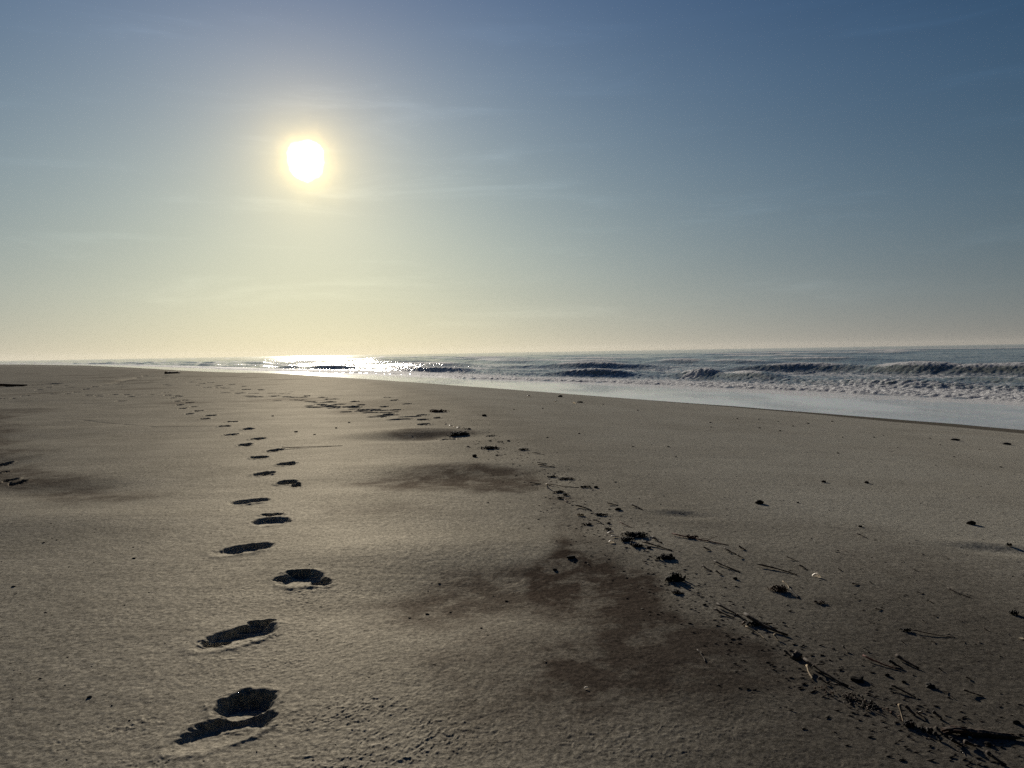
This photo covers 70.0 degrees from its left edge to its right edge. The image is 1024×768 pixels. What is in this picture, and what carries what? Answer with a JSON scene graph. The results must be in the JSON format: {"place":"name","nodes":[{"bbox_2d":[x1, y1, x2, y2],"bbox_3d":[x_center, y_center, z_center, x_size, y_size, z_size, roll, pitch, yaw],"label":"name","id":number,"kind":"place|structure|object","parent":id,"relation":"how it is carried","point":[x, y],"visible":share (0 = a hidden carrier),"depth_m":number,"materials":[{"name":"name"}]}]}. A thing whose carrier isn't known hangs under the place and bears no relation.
{"place":"outdoors","nodes":[
{"label":"outdoors","id":0,"kind":"place"},
{"bbox_2d":[0,364,1023,767],"bbox_3d":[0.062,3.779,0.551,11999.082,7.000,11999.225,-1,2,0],"label":"sand ground","id":1,"kind":"structure","parent":0,"point":[252,532],"depth_m":4.22,"materials":[{"name":"beige sand"}]},
{"bbox_2d":[0,383,26,386],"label":"driftwood log","id":2,"kind":"object","parent":1,"relation":"on","point":[8,385],"visible":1,"depth_m":36.55,"materials":[{"name":"brown wood"}]},
{"bbox_2d":[282,445,342,447],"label":"reed stalk","id":3,"kind":"object","parent":1,"relation":"on","point":[309,446],"visible":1,"depth_m":10.38,"materials":[{"name":"brown plant"}]},
{"bbox_2d":[430,409,448,412],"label":"seaweed clump","id":4,"kind":"object","parent":1,"relation":"on","point":[435,410],"visible":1,"depth_m":16.26,"materials":[{"name":"brown plant"}]},
{"bbox_2d":[447,431,469,436],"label":"seaweed clump","id":5,"kind":"object","parent":1,"relation":"on","point":[454,433],"visible":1,"depth_m":11.61,"materials":[{"name":"black plant"}]},
{"bbox_2d":[479,446,500,448],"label":"seaweed clump","id":6,"kind":"object","parent":1,"relation":"on","point":[490,447],"visible":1,"depth_m":9.81,"materials":[{"name":"black plant"}]},
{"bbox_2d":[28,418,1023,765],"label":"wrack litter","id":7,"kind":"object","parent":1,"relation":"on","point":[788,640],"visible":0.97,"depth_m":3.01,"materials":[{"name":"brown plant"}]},
{"bbox_2d":[619,537,634,541],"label":"seaweed clump","id":8,"kind":"object","parent":1,"relation":"on","point":[625,539],"visible":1,"depth_m":4.91,"materials":[{"name":"black plant"}]},
{"bbox_2d":[620,531,649,537],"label":"seaweed clump","id":9,"kind":"object","parent":1,"relation":"on","point":[634,534],"visible":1,"depth_m":5.04,"materials":[{"name":"black plant"}]},
{"bbox_2d":[630,542,644,546],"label":"seaweed clump","id":10,"kind":"object","parent":1,"relation":"on","point":[635,544],"visible":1,"depth_m":4.76,"materials":[{"name":"black plant"}]},
{"bbox_2d":[642,541,672,550],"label":"driftwood twig","id":11,"kind":"object","parent":1,"relation":"on","point":[656,545],"visible":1,"depth_m":4.76,"materials":[{"name":"brown wood"}]},
{"bbox_2d":[653,553,674,559],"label":"seaweed clump","id":12,"kind":"object","parent":1,"relation":"on","point":[666,556],"visible":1,"depth_m":4.49,"materials":[{"name":"black plant"}]},
{"bbox_2d":[665,572,685,581],"bbox_3d":[0.914,1.082,4.089,0.122,0.048,0.060,-1,2,0],"label":"kelp curl","id":13,"kind":"object","parent":1,"relation":"on","point":[675,576],"visible":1,"depth_m":4.08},
{"bbox_2d":[671,589,681,593],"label":"seaweed clump","id":14,"kind":"object","parent":1,"relation":"on","point":[676,591],"visible":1,"depth_m":3.88,"materials":[{"name":"black plant"}]},
{"bbox_2d":[672,533,726,544],"bbox_3d":[1.284,1.044,4.978,0.412,0.043,0.046,1,3,38],"label":"dried reed","id":15,"kind":"object","parent":1,"relation":"on","point":[699,539],"visible":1,"depth_m":4.96,"materials":[{"name":"brown plant"}]},
{"bbox_2d":[714,608,734,617],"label":"driftwood twig","id":16,"kind":"object","parent":1,"relation":"on","point":[716,609],"visible":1,"depth_m":3.55,"materials":[{"name":"brown wood"}]},
{"bbox_2d":[714,560,739,571],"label":"driftwood branch","id":17,"kind":"object","parent":1,"relation":"on","point":[726,566],"visible":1,"depth_m":4.32,"materials":[{"name":"brown wood"}]},
{"bbox_2d":[716,602,747,621],"bbox_3d":[1.075,1.110,3.564,0.027,0.022,0.226,-2,3,-21],"label":"driftwood twig","id":18,"kind":"object","parent":1,"relation":"on","point":[732,611],"visible":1,"depth_m":3.57,"materials":[{"name":"brown wood"}]},
{"bbox_2d":[742,621,765,626],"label":"seaweed clump","id":19,"kind":"object","parent":1,"relation":"on","point":[751,623],"visible":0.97,"depth_m":3.42,"materials":[{"name":"black plant"}]},
{"bbox_2d":[745,626,765,639],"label":"reed stalk","id":20,"kind":"object","parent":1,"relation":"on","point":[754,631],"visible":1,"depth_m":3.33,"materials":[{"name":"beige plant"}]},
{"bbox_2d":[743,612,787,635],"bbox_3d":[1.174,1.112,3.390,0.037,0.035,0.250,-2,3,-28],"label":"driftwood branch","id":21,"kind":"object","parent":1,"relation":"on","point":[749,616],"visible":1,"depth_m":3.38,"materials":[{"name":"brown wood"}]},
{"bbox_2d":[757,563,796,574],"bbox_3d":[1.566,1.085,4.301,0.238,0.025,0.040,1,3,43],"label":"driftwood twig","id":22,"kind":"object","parent":1,"relation":"on","point":[775,568],"visible":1,"depth_m":4.31,"materials":[{"name":"brown wood"}]},
{"bbox_2d":[767,585,788,591],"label":"seaweed clump","id":23,"kind":"object","parent":1,"relation":"on","point":[780,588],"visible":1,"depth_m":3.90,"materials":[{"name":"brown plant"}]},
{"bbox_2d":[805,664,813,679],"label":"reed stalk","id":24,"kind":"object","parent":1,"relation":"on","point":[806,665],"visible":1,"depth_m":2.90,"materials":[{"name":"beige plant"}]},
{"bbox_2d":[803,657,848,686],"bbox_3d":[1.244,1.139,2.896,0.056,0.027,0.228,-2,3,-30],"label":"driftwood branch","id":25,"kind":"object","parent":1,"relation":"on","point":[812,664],"visible":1,"depth_m":2.90,"materials":[{"name":"brown wood"}]},
{"bbox_2d":[840,690,868,710],"bbox_3d":[1.253,1.155,2.676,0.078,0.013,0.144,0,3,16],"label":"wrack strip","id":26,"kind":"object","parent":1,"relation":"on","point":[845,696],"visible":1,"depth_m":2.68,"materials":[{"name":"brown plant"}]},
{"bbox_2d":[850,676,863,682],"bbox_3d":[1.345,1.151,2.845,0.054,0.019,0.046,-1,2,0],"label":"weed clod","id":27,"kind":"object","parent":1,"relation":"on","point":[857,679],"visible":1,"depth_m":2.84,"materials":[{"name":"plant"}]},
{"bbox_2d":[859,695,879,709],"bbox_3d":[1.286,1.157,2.650,0.066,0.015,0.099,-2,3,-24],"label":"wrack strip","id":28,"kind":"object","parent":1,"relation":"on","point":[872,705],"visible":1,"depth_m":2.63,"materials":[{"name":"black plant"}]},
{"bbox_2d":[862,654,898,669],"bbox_3d":[1.508,1.139,2.993,0.014,0.017,0.149,-3,3,-37],"label":"driftwood twig","id":29,"kind":"object","parent":1,"relation":"on","point":[867,657],"visible":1,"depth_m":3.00,"materials":[{"name":"brown wood"}]},
{"bbox_2d":[877,707,901,720],"bbox_3d":[1.338,1.159,2.574,0.061,0.009,0.085,-3,3,-43],"label":"wrack strip","id":30,"kind":"object","parent":1,"relation":"on","point":[887,708],"visible":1,"depth_m":2.58,"materials":[{"name":"brown plant"}]},
{"bbox_2d":[888,659,902,668],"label":"driftwood twig","id":31,"kind":"object","parent":1,"relation":"on","point":[892,662],"visible":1,"depth_m":2.98,"materials":[{"name":"brown wood"}]},
{"bbox_2d":[898,704,903,722],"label":"reed stalk","id":32,"kind":"object","parent":1,"relation":"on","point":[900,709],"visible":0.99,"depth_m":2.54,"materials":[{"name":"beige plant"}]},
{"bbox_2d":[891,684,915,697],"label":"driftwood twig","id":33,"kind":"object","parent":1,"relation":"on","point":[894,686],"visible":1,"depth_m":2.74,"materials":[{"name":"brown wood"}]},
{"bbox_2d":[895,654,918,668],"bbox_3d":[1.620,1.137,2.996,0.016,0.025,0.106,-2,3,-20],"label":"driftwood twig","id":34,"kind":"object","parent":1,"relation":"on","point":[902,659],"visible":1,"depth_m":3.00,"materials":[{"name":"brown wood"}]},
{"bbox_2d":[902,719,916,727],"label":"seaweed clump","id":35,"kind":"object","parent":1,"relation":"on","point":[909,723],"visible":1,"depth_m":2.48,"materials":[{"name":"black plant"}]},
{"bbox_2d":[904,704,915,715],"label":"driftwood twig","id":36,"kind":"object","parent":1,"relation":"on","point":[906,706],"visible":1,"depth_m":2.59,"materials":[{"name":"brown wood"}]},
{"bbox_2d":[919,727,933,733],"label":"seaweed clump","id":37,"kind":"object","parent":1,"relation":"on","point":[929,730],"visible":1,"depth_m":2.45,"materials":[{"name":"black plant"}]},
{"bbox_2d":[925,682,934,687],"bbox_3d":[1.596,1.152,2.788,0.034,0.020,0.032,0,3,24],"label":"weed clod","id":38,"kind":"object","parent":1,"relation":"on","point":[929,684],"visible":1,"depth_m":2.78,"materials":[{"name":"brown plant"}]},
{"bbox_2d":[912,629,951,636],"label":"driftwood twig","id":39,"kind":"object","parent":1,"relation":"on","point":[929,633],"visible":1,"depth_m":3.31,"materials":[{"name":"brown wood"}]},
{"bbox_2d":[933,731,940,741],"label":"driftwood twig","id":40,"kind":"object","parent":1,"relation":"on","point":[936,735],"visible":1,"depth_m":2.40,"materials":[{"name":"brown wood"}]},
{"bbox_2d":[932,710,942,718],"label":"driftwood twig","id":41,"kind":"object","parent":1,"relation":"on","point":[935,713],"visible":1,"depth_m":2.55,"materials":[{"name":"brown wood"}]},
{"bbox_2d":[934,726,948,737],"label":"driftwood twig","id":42,"kind":"object","parent":1,"relation":"on","point":[939,730],"visible":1,"depth_m":2.44,"materials":[{"name":"brown wood"}]},
{"bbox_2d":[950,738,962,745],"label":"driftwood twig","id":43,"kind":"object","parent":1,"relation":"on","point":[955,741],"visible":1,"depth_m":2.37,"materials":[{"name":"brown wood"}]},
{"bbox_2d":[963,739,975,746],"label":"driftwood twig","id":44,"kind":"object","parent":1,"relation":"on","point":[966,742],"visible":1,"depth_m":2.36,"materials":[{"name":"brown wood"}]},
{"bbox_2d":[966,520,975,524],"bbox_3d":[3.619,1.095,5.759,0.064,0.036,0.057,-2,3,-30],"label":"stone","id":45,"kind":"object","parent":1,"relation":"on","point":[970,522],"visible":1,"depth_m":5.74,"materials":[{"name":"black stone"}]},
{"bbox_2d":[963,689,982,696],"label":"driftwood twig","id":46,"kind":"object","parent":1,"relation":"on","point":[971,692],"visible":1,"depth_m":2.73,"materials":[{"name":"brown wood"}]},
{"bbox_2d":[941,725,1023,739],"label":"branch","id":47,"kind":"object","parent":1,"relation":"on","point":[967,732],"visible":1,"depth_m":2.42,"materials":[{"name":"brown wood"}]},
{"bbox_2d":[985,750,1006,765],"bbox_3d":[1.507,1.165,2.277,0.014,0.021,0.064,-2,3,-20],"label":"driftwood twig","id":48,"kind":"object","parent":1,"relation":"on","point":[988,753],"visible":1,"depth_m":2.28,"materials":[{"name":"brown wood"}]},
{"bbox_2d":[1008,610,1018,614],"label":"seaweed clump","id":49,"kind":"object","parent":1,"relation":"on","point":[1014,612],"visible":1,"depth_m":3.59,"materials":[{"name":"black plant"}]},
{"bbox_2d":[0,344,1023,429],"bbox_3d":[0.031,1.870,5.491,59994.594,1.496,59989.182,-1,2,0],"label":"sea water","id":50,"kind":"structure","parent":0,"point":[978,385],"depth_m":67.12,"materials":[{"name":"liquid"}]},
{"bbox_2d":[0,0,1023,360],"label":"sky","id":51,"kind":"structure","parent":0,"point":[179,178],"materials":[{"name":"blue"}]},
{"bbox_2d":[558,477,573,479],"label":"seaweed clump","id":52,"kind":"object","parent":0,"point":[566,478],"visible":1,"depth_m":7.40,"materials":[{"name":"black plant"}]},
{"bbox_2d":[791,650,802,660],"bbox_3d":[1.190,1.138,3.054,0.045,0.022,0.045,-15,23,-27],"label":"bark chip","id":53,"kind":"object","parent":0,"point":[796,655],"visible":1,"depth_m":3.05,"materials":[{"name":"brown wood"}]}
]}

